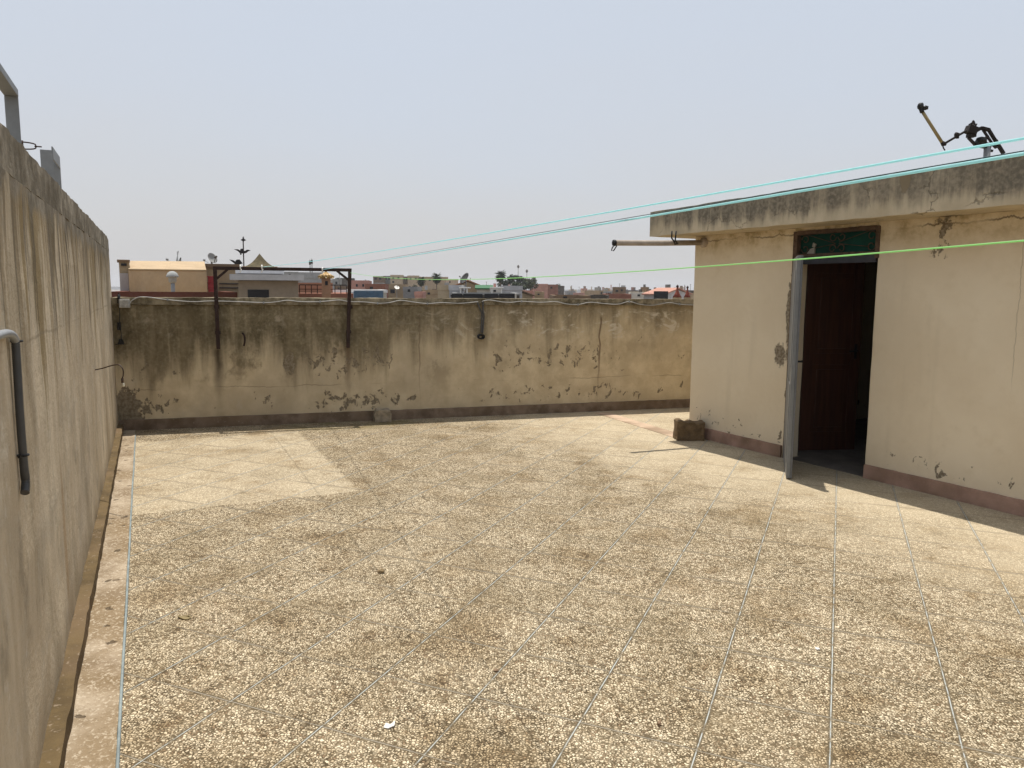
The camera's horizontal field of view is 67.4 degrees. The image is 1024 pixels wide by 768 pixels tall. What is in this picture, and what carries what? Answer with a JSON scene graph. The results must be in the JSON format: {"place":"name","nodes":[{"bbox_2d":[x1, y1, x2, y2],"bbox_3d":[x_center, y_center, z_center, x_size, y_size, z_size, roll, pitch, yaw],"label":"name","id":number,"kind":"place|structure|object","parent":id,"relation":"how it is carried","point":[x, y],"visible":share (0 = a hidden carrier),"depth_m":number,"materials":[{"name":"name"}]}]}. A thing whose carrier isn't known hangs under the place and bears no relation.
{"place":"outdoors","nodes":[
{"label":"outdoors","id":0,"kind":"place"},
{"bbox_2d":[111,291,236,297],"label":"neighbour house","id":1,"kind":"structure","parent":0,"point":[177,294],"depth_m":19.84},
{"bbox_2d":[117,259,129,290],"bbox_3d":[-11.678,-3.120,23.144,0.343,1.217,0.970,-3,8,-27],"label":"chimney","id":2,"kind":"object","parent":1,"relation":"on","point":[124,266],"visible":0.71,"depth_m":22.74,"materials":[{"name":"beige paint"}]},
{"bbox_2d":[128,261,206,291],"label":"building","id":3,"kind":"structure","parent":1,"relation":"on","point":[147,276],"depth_m":22.96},
{"bbox_2d":[166,271,178,291],"bbox_3d":[-9.203,-2.634,20.842,0.318,0.850,0.314,-3,8,-24],"label":"vent pipe","id":4,"kind":"object","parent":1,"relation":"on","point":[172,276],"visible":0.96,"depth_m":20.74,"materials":[{"name":"grey plastic"}]},
{"bbox_2d":[207,276,213,291],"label":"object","id":5,"kind":"object","parent":1,"relation":"on","point":[210,283],"visible":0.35,"depth_m":23.41,"materials":[{"name":"red paint"}]},
{"bbox_2d":[205,264,239,296],"bbox_3d":[-10.251,-3.591,27.171,1.114,1.186,4.180,-2,8,-21],"label":"stair room","id":6,"kind":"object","parent":1,"relation":"on","point":[225,282],"visible":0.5,"depth_m":25.31,"materials":[{"name":"brown paint"}]},
{"bbox_2d":[208,253,216,263],"bbox_3d":[-10.109,-4.237,25.953,0.307,0.389,0.308,-2,7,-17],"label":"satellite dish","id":7,"kind":"object","parent":6,"relation":"on","point":[212,257],"visible":0.97,"depth_m":25.98,"materials":[{"name":"grey metal"}]},
{"bbox_2d":[229,237,249,265],"bbox_3d":[-9.448,-4.028,26.716,0.740,2.176,0.070,0,7,0],"label":"bird ornament","id":8,"kind":"object","parent":6,"relation":"on","point":[241,252],"visible":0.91,"depth_m":26.62,"materials":[{"name":"black metal"}]},
{"bbox_2d":[242,253,273,266],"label":"thatched pavilion","id":9,"kind":"structure","parent":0,"point":[259,261],"depth_m":20.95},
{"bbox_2d":[229,270,303,297],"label":"concrete house","id":10,"kind":"structure","parent":0,"point":[255,284],"depth_m":18.82,"materials":[{"name":"grey concrete"}]},
{"bbox_2d":[318,271,333,297],"bbox_3d":[-5.569,-2.929,23.019,0.483,1.046,0.483,-1,7,-13],"label":"tiled turret","id":11,"kind":"object","parent":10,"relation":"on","point":[326,277],"visible":0.94,"depth_m":22.89,"materials":[{"name":"beige brick"}]},
{"bbox_2d":[283,272,298,282],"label":"apartment house","id":12,"kind":"structure","parent":0,"point":[290,273],"depth_m":118.84,"materials":[{"name":"grey concrete"}]},
{"bbox_2d":[298,272,323,282],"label":"house","id":13,"kind":"structure","parent":0,"point":[310,277],"depth_m":65.38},
{"bbox_2d":[331,279,341,288],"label":"house","id":14,"kind":"structure","parent":0,"point":[335,281],"depth_m":148.70,"materials":[{"name":"grey concrete"}]},
{"bbox_2d":[334,286,347,288],"bbox_3d":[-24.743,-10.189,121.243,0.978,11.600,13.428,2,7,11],"label":"house","id":15,"kind":"structure","parent":0,"point":[342,287],"depth_m":114.40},
{"bbox_2d":[333,289,387,297],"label":"white house","id":16,"kind":"structure","parent":0,"point":[369,293],"depth_m":30.74,"materials":[{"name":"white paint"}]},
{"bbox_2d":[351,280,371,288],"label":"house","id":17,"kind":"structure","parent":0,"point":[357,284],"depth_m":94.21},
{"bbox_2d":[111,287,638,292],"bbox_3d":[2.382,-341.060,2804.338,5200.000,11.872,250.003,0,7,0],"label":"hills","id":18,"kind":"structure","parent":0,"point":[118,288],"depth_m":2680.51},
{"bbox_2d":[365,284,388,297],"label":"brick house","id":19,"kind":"structure","parent":0,"point":[378,286],"depth_m":79.38,"materials":[{"name":"red brick"}]},
{"bbox_2d":[390,275,403,283],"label":"apartment block","id":20,"kind":"structure","parent":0,"point":[394,279],"depth_m":252.73,"materials":[{"name":"beige paint"}]},
{"bbox_2d":[388,284,407,297],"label":"house","id":21,"kind":"structure","parent":0,"point":[393,292],"depth_m":99.31,"materials":[{"name":"beige concrete"}]},
{"bbox_2d":[403,287,421,297],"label":"house","id":22,"kind":"structure","parent":0,"point":[408,292],"depth_m":91.35,"materials":[{"name":"grey concrete"}]},
{"bbox_2d":[407,275,418,286],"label":"apartment block","id":23,"kind":"structure","parent":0,"point":[412,281],"depth_m":255.73,"materials":[{"name":"beige concrete"}]},
{"bbox_2d":[414,291,425,297],"bbox_3d":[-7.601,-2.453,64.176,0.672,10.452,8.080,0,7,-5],"label":"house","id":24,"kind":"structure","parent":0,"point":[420,294],"depth_m":59.61,"materials":[{"name":"pink paint"}]},
{"bbox_2d":[422,290,437,297],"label":"house","id":25,"kind":"structure","parent":0,"point":[431,293],"depth_m":84.41,"materials":[{"name":"beige concrete"}]},
{"bbox_2d":[446,280,457,284],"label":"apartment block","id":26,"kind":"structure","parent":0,"point":[452,282],"depth_m":307.37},
{"bbox_2d":[490,288,500,291],"bbox_3d":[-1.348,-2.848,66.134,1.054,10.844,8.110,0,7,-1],"label":"house","id":27,"kind":"structure","parent":0,"point":[496,289],"depth_m":61.50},
{"bbox_2d":[501,286,522,298],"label":"house","id":28,"kind":"structure","parent":0,"point":[512,289],"depth_m":51.58,"materials":[{"name":"grey concrete"}]},
{"bbox_2d":[0,0,1023,289],"label":"sky","id":29,"kind":"structure","parent":0,"point":[299,130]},
{"bbox_2d":[522,290,534,297],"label":"gabled house","id":30,"kind":"structure","parent":0,"point":[528,295],"depth_m":65.56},
{"bbox_2d":[534,292,543,298],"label":"house","id":31,"kind":"structure","parent":0,"point":[539,295],"depth_m":87.37,"materials":[{"name":"beige paint"}]},
{"bbox_2d":[548,284,557,298],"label":"house","id":32,"kind":"structure","parent":0,"point":[552,289],"depth_m":208.43,"materials":[{"name":"pink brick"}]},
{"bbox_2d":[558,286,564,294],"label":"house","id":33,"kind":"structure","parent":0,"point":[561,289],"depth_m":248.15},
{"bbox_2d":[549,295,590,298],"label":"house","id":34,"kind":"structure","parent":0,"point":[569,296],"depth_m":57.60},
{"bbox_2d":[565,289,574,294],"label":"house","id":35,"kind":"structure","parent":0,"point":[568,292],"depth_m":750.99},
{"bbox_2d":[119,408,1023,767],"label":"terrace floor","id":36,"kind":"structure","parent":0,"point":[595,588],"depth_m":4.17,"materials":[{"name":"stone"}]},
{"bbox_2d":[0,121,123,767],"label":"parapet wall","id":37,"kind":"structure","parent":36,"relation":"on","point":[55,301],"depth_m":3.17,"materials":[{"name":"grey concrete"}]},
{"bbox_2d":[0,64,21,144],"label":"steel frame","id":38,"kind":"object","parent":37,"relation":"on","point":[8,89],"visible":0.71,"depth_m":3.21,"materials":[{"name":"grey metal"}]},
{"bbox_2d":[0,329,29,494],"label":"conduit pipe","id":39,"kind":"object","parent":37,"relation":"attached to","point":[15,341],"visible":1,"depth_m":2.45,"materials":[{"name":"grey plastic"}]},
{"bbox_2d":[40,146,61,187],"bbox_3d":[-2.723,-1.240,4.542,0.063,0.263,0.411,-3,8,-25],"label":"steel frame","id":40,"kind":"object","parent":37,"relation":"on","point":[50,162],"visible":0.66,"depth_m":4.36,"materials":[{"name":"grey metal"}]},
{"bbox_2d":[21,140,41,149],"bbox_3d":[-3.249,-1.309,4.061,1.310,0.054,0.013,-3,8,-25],"label":"turnbuckle","id":41,"kind":"object","parent":40,"relation":"attached to","point":[35,146],"visible":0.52,"depth_m":4.31,"materials":[{"name":"metal"}]},
{"bbox_2d":[95,364,124,386],"bbox_3d":[-3.082,-0.072,5.868,0.339,0.171,0.022,4,8,26],"label":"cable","id":42,"kind":"object","parent":37,"relation":"attached to","point":[122,381],"visible":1,"depth_m":5.80,"materials":[{"name":"black plastic"}]},
{"bbox_2d":[64,430,134,767],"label":"gutter strip","id":43,"kind":"object","parent":36,"relation":"on","point":[92,741],"visible":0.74,"depth_m":3.62,"materials":[{"name":"beige concrete"}]},
{"bbox_2d":[115,435,135,767],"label":"floor divider strip","id":44,"kind":"object","parent":36,"relation":"on","point":[117,764],"visible":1,"depth_m":3.69,"materials":[{"name":"grey concrete"}]},
{"bbox_2d":[178,615,190,619],"bbox_3d":[-1.694,1.205,3.971,0.078,0.015,0.039,3,7,17],"label":"dry leaf","id":45,"kind":"object","parent":36,"relation":"on","point":[185,617],"visible":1,"depth_m":3.97,"materials":[{"name":"beige plant"}]},
{"bbox_2d":[373,408,391,421],"bbox_3d":[-1.670,0.404,9.891,0.233,0.168,0.172,-2,7,-16],"label":"cement lump","id":46,"kind":"object","parent":36,"relation":"on","point":[382,415],"visible":1,"depth_m":9.82,"materials":[{"name":"concrete"}]},
{"bbox_2d":[383,721,394,728],"bbox_3d":[-0.479,1.331,2.997,0.046,0.014,0.030,-1,7,-11],"label":"paper scrap","id":47,"kind":"object","parent":36,"relation":"on","point":[387,725],"visible":1,"depth_m":2.99,"materials":[{"name":"white paper"}]},
{"bbox_2d":[111,297,693,429],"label":"parapet wall","id":48,"kind":"structure","parent":36,"relation":"on","point":[291,362],"depth_m":9.94,"materials":[{"name":"paint"}]},
{"bbox_2d":[115,292,124,344],"bbox_3d":[-4.583,-0.760,8.946,0.097,0.608,0.040,-2,7,-16],"label":"hanging plug","id":49,"kind":"object","parent":48,"relation":"hanging from","point":[120,341],"visible":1,"depth_m":8.94,"materials":[{"name":"black plastic"}]},
{"bbox_2d":[119,299,130,307],"bbox_3d":[-4.515,-0.940,8.951,0.110,0.100,0.084,-2,7,-16],"label":"junction box","id":50,"kind":"object","parent":48,"relation":"attached to","point":[124,303],"visible":1,"depth_m":8.92,"materials":[{"name":"white plastic"}]},
{"bbox_2d":[213,265,352,348],"bbox_3d":[-2.799,-0.949,9.468,1.638,1.024,0.107,-2,7,-16],"label":"drying rack","id":51,"kind":"object","parent":48,"relation":"attached to","point":[262,268],"visible":1,"depth_m":9.35,"materials":[{"name":"metal"}]},
{"bbox_2d":[265,137,1023,266],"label":"washing line","id":52,"kind":"object","parent":51,"relation":"attached to","point":[926,155],"visible":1,"depth_m":1.56,"materials":[{"name":"teal plastic"}]},
{"bbox_2d":[323,152,1023,269],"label":"washing line","id":53,"kind":"object","parent":51,"relation":"attached to","point":[896,174],"visible":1,"depth_m":1.43,"materials":[{"name":"teal plastic"}]},
{"bbox_2d":[330,150,1023,267],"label":"washing line","id":54,"kind":"object","parent":51,"relation":"attached to","point":[768,194],"visible":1,"depth_m":1.43,"materials":[{"name":"teal plastic"}]},
{"bbox_2d":[354,240,1023,279],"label":"washing line","id":55,"kind":"object","parent":51,"relation":"attached to","point":[763,261],"visible":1,"depth_m":2.09,"materials":[{"name":"green plastic"}]},
{"bbox_2d":[130,296,477,304],"bbox_3d":[-2.465,-1.025,9.554,4.205,0.114,0.030,-2,7,-16],"label":"cable","id":56,"kind":"object","parent":48,"relation":"attached to","point":[299,301],"depth_m":9.50,"materials":[{"name":"grey plastic"}]},
{"bbox_2d":[477,301,484,332],"bbox_3d":[-0.415,-0.886,10.180,0.109,0.433,0.022,-2,7,-16],"label":"conduit drop","id":57,"kind":"object","parent":48,"relation":"attached to","point":[482,319],"visible":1,"depth_m":10.18,"materials":[{"name":"grey plastic"}]},
{"bbox_2d":[477,334,484,338],"bbox_3d":[-0.412,-0.629,10.199,0.115,0.074,0.061,-2,7,-16],"label":"cable coil","id":58,"kind":"object","parent":57,"relation":"hanging from","point":[482,335],"visible":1,"depth_m":10.18,"materials":[{"name":"black plastic"}]},
{"bbox_2d":[482,300,689,305],"bbox_3d":[1.136,-1.121,10.610,3.203,0.079,0.030,-2,7,-16],"label":"cable","id":59,"kind":"object","parent":48,"relation":"attached to","point":[521,301],"depth_m":10.56,"materials":[{"name":"grey plastic"}]},
{"bbox_2d":[596,412,672,436],"bbox_3d":[1.607,0.518,9.846,0.200,0.024,1.910,-3,8,-22],"label":"floor border strip","id":60,"kind":"object","parent":36,"relation":"on","point":[641,424],"visible":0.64,"depth_m":9.84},
{"bbox_2d":[673,419,704,440],"bbox_3d":[2.033,0.527,8.830,0.329,0.241,0.217,0,7,-2],"label":"building block","id":61,"kind":"object","parent":36,"relation":"on","point":[687,430],"depth_m":8.74,"materials":[{"name":"brown concrete"}]},
{"bbox_2d":[650,156,1023,516],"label":"rooftop room","id":62,"kind":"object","parent":36,"relation":"on","point":[905,369],"visible":0.97,"depth_m":6.83,"materials":[{"name":"beige paint"}]},
{"bbox_2d":[612,238,707,246],"bbox_3d":[1.655,-1.575,8.511,1.224,0.125,0.110,-2,8,-22],"label":"drying pole","id":63,"kind":"object","parent":62,"relation":"attached to","point":[702,242],"visible":1,"depth_m":8.48,"materials":[{"name":"brown metal"}]},
{"bbox_2d":[671,231,678,244],"bbox_3d":[1.805,-1.617,8.515,0.063,0.150,0.108,4,8,25],"label":"wire tie","id":64,"kind":"object","parent":63,"relation":"attached to","point":[674,241],"visible":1,"depth_m":8.47,"materials":[{"name":"black plastic"}]},
{"bbox_2d":[783,255,802,477],"bbox_3d":[2.693,-0.189,7.306,0.108,2.000,0.958,3,7,17],"label":"steel door","id":65,"kind":"structure","parent":62,"relation":"in","point":[797,271],"depth_m":6.92,"materials":[{"name":"grey metal"}]},
{"bbox_2d":[797,263,865,450],"bbox_3d":[3.383,-0.293,8.125,0.640,2.020,0.105,-1,7,-7],"label":"wooden door","id":66,"kind":"structure","parent":62,"relation":"in","point":[834,292],"depth_m":8.13,"materials":[{"name":"red wood"}]},
{"bbox_2d":[917,103,1005,156],"bbox_3d":[4.300,-2.257,7.375,0.866,0.855,0.140,0,7,0],"label":"antenna mount","id":67,"kind":"object","parent":62,"relation":"on","point":[971,129],"visible":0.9,"depth_m":7.35,"materials":[{"name":"grey metal"}]},
{"bbox_2d":[573,290,584,294],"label":"house","id":68,"kind":"structure","parent":0,"point":[582,292],"depth_m":261.79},
{"bbox_2d":[585,287,602,294],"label":"house","id":69,"kind":"structure","parent":0,"point":[596,291],"depth_m":199.17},
{"bbox_2d":[603,294,630,298],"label":"brick house","id":70,"kind":"structure","parent":0,"point":[619,296],"depth_m":74.47,"materials":[{"name":"red brick"}]},
{"bbox_2d":[626,287,637,293],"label":"house","id":71,"kind":"structure","parent":0,"point":[631,290],"depth_m":401.72,"materials":[{"name":"grey concrete"}]},
{"bbox_2d":[628,292,643,298],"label":"house","id":72,"kind":"structure","parent":0,"point":[636,295],"depth_m":94.35,"materials":[{"name":"white paint"}]},
{"bbox_2d":[641,287,648,292],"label":"house","id":73,"kind":"structure","parent":0,"point":[645,289],"depth_m":139.71,"materials":[{"name":"beige concrete"}]},
{"bbox_2d":[654,291,667,298],"bbox_3d":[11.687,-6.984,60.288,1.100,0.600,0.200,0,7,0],"label":"dark shed","id":74,"kind":"structure","parent":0,"point":[660,294],"depth_m":60.19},
{"bbox_2d":[673,285,681,298],"bbox_3d":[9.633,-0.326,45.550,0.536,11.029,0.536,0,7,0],"label":"pointed tower","id":75,"kind":"structure","parent":0,"point":[677,295],"depth_m":44.81,"materials":[{"name":"red tile"}]},
{"bbox_2d":[684,286,690,298],"bbox_3d":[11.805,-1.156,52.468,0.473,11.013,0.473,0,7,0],"label":"pointed tower","id":76,"kind":"structure","parent":0,"point":[687,296],"depth_m":51.74,"materials":[{"name":"red tile"}]},
{"bbox_2d":[686,290,693,298],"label":"house","id":77,"kind":"structure","parent":0,"point":[692,292],"depth_m":161.98,"materials":[{"name":"beige paint"}]},
{"bbox_3d":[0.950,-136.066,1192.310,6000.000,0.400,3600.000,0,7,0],"label":"ground","id":78,"kind":"structure","parent":0,"visible":0},
{"bbox_2d":[298,283,352,297],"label":"brick house","id":79,"kind":"structure","parent":78,"relation":"on","point":[309,294],"depth_m":26.49,"materials":[{"name":"red brick"}]},
{"bbox_2d":[299,284,346,293],"bbox_3d":[-5.869,-2.952,23.873,1.448,0.279,0.032,-1,7,-14],"label":"roof railing","id":80,"kind":"object","parent":79,"relation":"on","point":[317,289],"visible":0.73,"depth_m":23.82,"materials":[{"name":"metal"}]},
{"bbox_2d":[340,278,354,285],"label":"house","id":81,"kind":"structure","parent":78,"relation":"on","point":[344,281],"depth_m":227.95,"materials":[{"name":"paint"}]},
{"bbox_2d":[373,276,385,283],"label":"apartment block","id":82,"kind":"structure","parent":78,"relation":"on","point":[379,279],"depth_m":257.68,"materials":[{"name":"grey concrete"}]},
{"bbox_2d":[386,276,390,283],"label":"apartment block","id":83,"kind":"structure","parent":78,"relation":"on","point":[387,280],"depth_m":262.68,"materials":[{"name":"grey concrete"}]},
{"bbox_2d":[416,277,425,286],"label":"palm tree","id":84,"kind":"object","parent":78,"relation":"on","point":[420,282],"visible":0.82,"depth_m":148.41,"materials":[{"name":"green plant"}]},
{"bbox_2d":[419,277,447,289],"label":"apartment block","id":85,"kind":"structure","parent":78,"relation":"on","point":[430,284],"depth_m":327.24,"materials":[{"name":"beige concrete"}]},
{"bbox_2d":[432,272,442,289],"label":"palm tree","id":86,"kind":"object","parent":78,"relation":"on","point":[437,282],"visible":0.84,"depth_m":148.32,"materials":[{"name":"plant"}]},
{"bbox_2d":[437,285,448,297],"bbox_3d":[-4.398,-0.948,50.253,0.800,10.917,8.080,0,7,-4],"label":"house","id":87,"kind":"structure","parent":78,"relation":"on","point":[443,291],"depth_m":45.67,"materials":[{"name":"beige concrete"}]},
{"bbox_2d":[449,285,464,297],"bbox_3d":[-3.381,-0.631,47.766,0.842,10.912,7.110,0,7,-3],"label":"house","id":88,"kind":"structure","parent":78,"relation":"on","point":[454,288],"depth_m":43.64,"materials":[{"name":"grey concrete"}]},
{"bbox_2d":[456,280,479,291],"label":"gabled house","id":89,"kind":"structure","parent":78,"relation":"on","point":[471,285],"depth_m":69.45,"materials":[{"name":"beige concrete"}]},
{"bbox_2d":[475,285,492,291],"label":"green roofed shed","id":90,"kind":"structure","parent":78,"relation":"on","point":[482,288],"depth_m":63.55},
{"bbox_2d":[450,292,519,298],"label":"grey house","id":91,"kind":"structure","parent":78,"relation":"on","point":[493,295],"depth_m":39.68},
{"bbox_2d":[452,294,461,298],"bbox_3d":[-2.841,-4.479,39.666,0.527,0.357,0.090,0,7,-2],"label":"window","id":92,"kind":"structure","parent":91,"relation":"in","point":[455,296],"depth_m":39.61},
{"bbox_2d":[459,273,468,292],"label":"satellite dish","id":93,"kind":"object","parent":91,"relation":"attached to","point":[465,275],"visible":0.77,"depth_m":45.63,"materials":[{"name":"grey metal"}]},
{"bbox_2d":[463,294,482,297],"bbox_3d":[-2.017,-4.482,39.694,0.990,0.355,0.090,0,7,-2],"label":"window","id":94,"kind":"structure","parent":91,"relation":"in","point":[464,295],"depth_m":39.64,"materials":[{"name":"black glass"}]},
{"bbox_2d":[484,294,497,298],"bbox_3d":[-1.076,-4.486,39.726,0.695,0.357,0.090,0,7,-2],"label":"window","id":95,"kind":"structure","parent":91,"relation":"in","point":[493,296],"depth_m":39.67,"materials":[{"name":"black glass"}]},
{"bbox_2d":[499,294,514,298],"bbox_3d":[-0.266,-4.489,39.754,0.797,0.356,0.090,0,7,-2],"label":"window","id":96,"kind":"structure","parent":91,"relation":"in","point":[500,295],"depth_m":39.70,"materials":[{"name":"black glass"}]},
{"bbox_2d":[494,270,506,286],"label":"palm tree","id":97,"kind":"object","parent":78,"relation":"on","point":[501,275],"visible":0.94,"depth_m":168.00,"materials":[{"name":"green plant"}]},
{"bbox_2d":[497,280,508,286],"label":"leafy tree","id":98,"kind":"object","parent":78,"relation":"on","point":[505,283],"visible":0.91,"depth_m":169.90,"materials":[{"name":"green plant"}]},
{"bbox_2d":[507,274,519,284],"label":"leafy tree","id":99,"kind":"object","parent":78,"relation":"on","point":[514,278],"visible":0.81,"depth_m":173.28,"materials":[{"name":"green plant"}]},
{"bbox_2d":[511,281,528,289],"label":"leafy tree","id":100,"kind":"object","parent":78,"relation":"on","point":[514,283],"visible":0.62,"depth_m":158.18,"materials":[{"name":"green plant"}]},
{"bbox_2d":[518,276,525,282],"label":"leafy tree","id":101,"kind":"object","parent":78,"relation":"on","point":[521,280],"visible":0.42,"depth_m":175.89,"materials":[{"name":"green plant"}]},
{"bbox_2d":[522,290,534,297],"bbox_3d":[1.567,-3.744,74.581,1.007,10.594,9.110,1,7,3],"label":"house","id":102,"kind":"structure","parent":78,"relation":"on","point":[531,291],"depth_m":71.54,"materials":[{"name":"pink paint"}]},
{"bbox_2d":[523,278,538,289],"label":"leafy tree","id":103,"kind":"object","parent":78,"relation":"on","point":[532,283],"visible":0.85,"depth_m":163.35,"materials":[{"name":"green plant"}]},
{"bbox_2d":[534,284,547,298],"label":"house","id":104,"kind":"structure","parent":78,"relation":"on","point":[542,288],"depth_m":178.65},
{"bbox_2d":[589,295,608,298],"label":"house","id":105,"kind":"structure","parent":78,"relation":"on","point":[599,296],"depth_m":59.57,"materials":[{"name":"grey concrete"}]},
{"bbox_2d":[603,289,611,293],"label":"house","id":106,"kind":"structure","parent":78,"relation":"on","point":[605,291],"depth_m":192.64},
{"bbox_2d":[612,287,625,293],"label":"house","id":107,"kind":"structure","parent":78,"relation":"on","point":[618,290],"depth_m":168.72,"materials":[{"name":"beige concrete"}]},
{"bbox_2d":[642,288,692,298],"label":"gabled house","id":108,"kind":"structure","parent":78,"relation":"on","point":[650,293],"depth_m":63.61,"materials":[{"name":"tile"}]}
]}

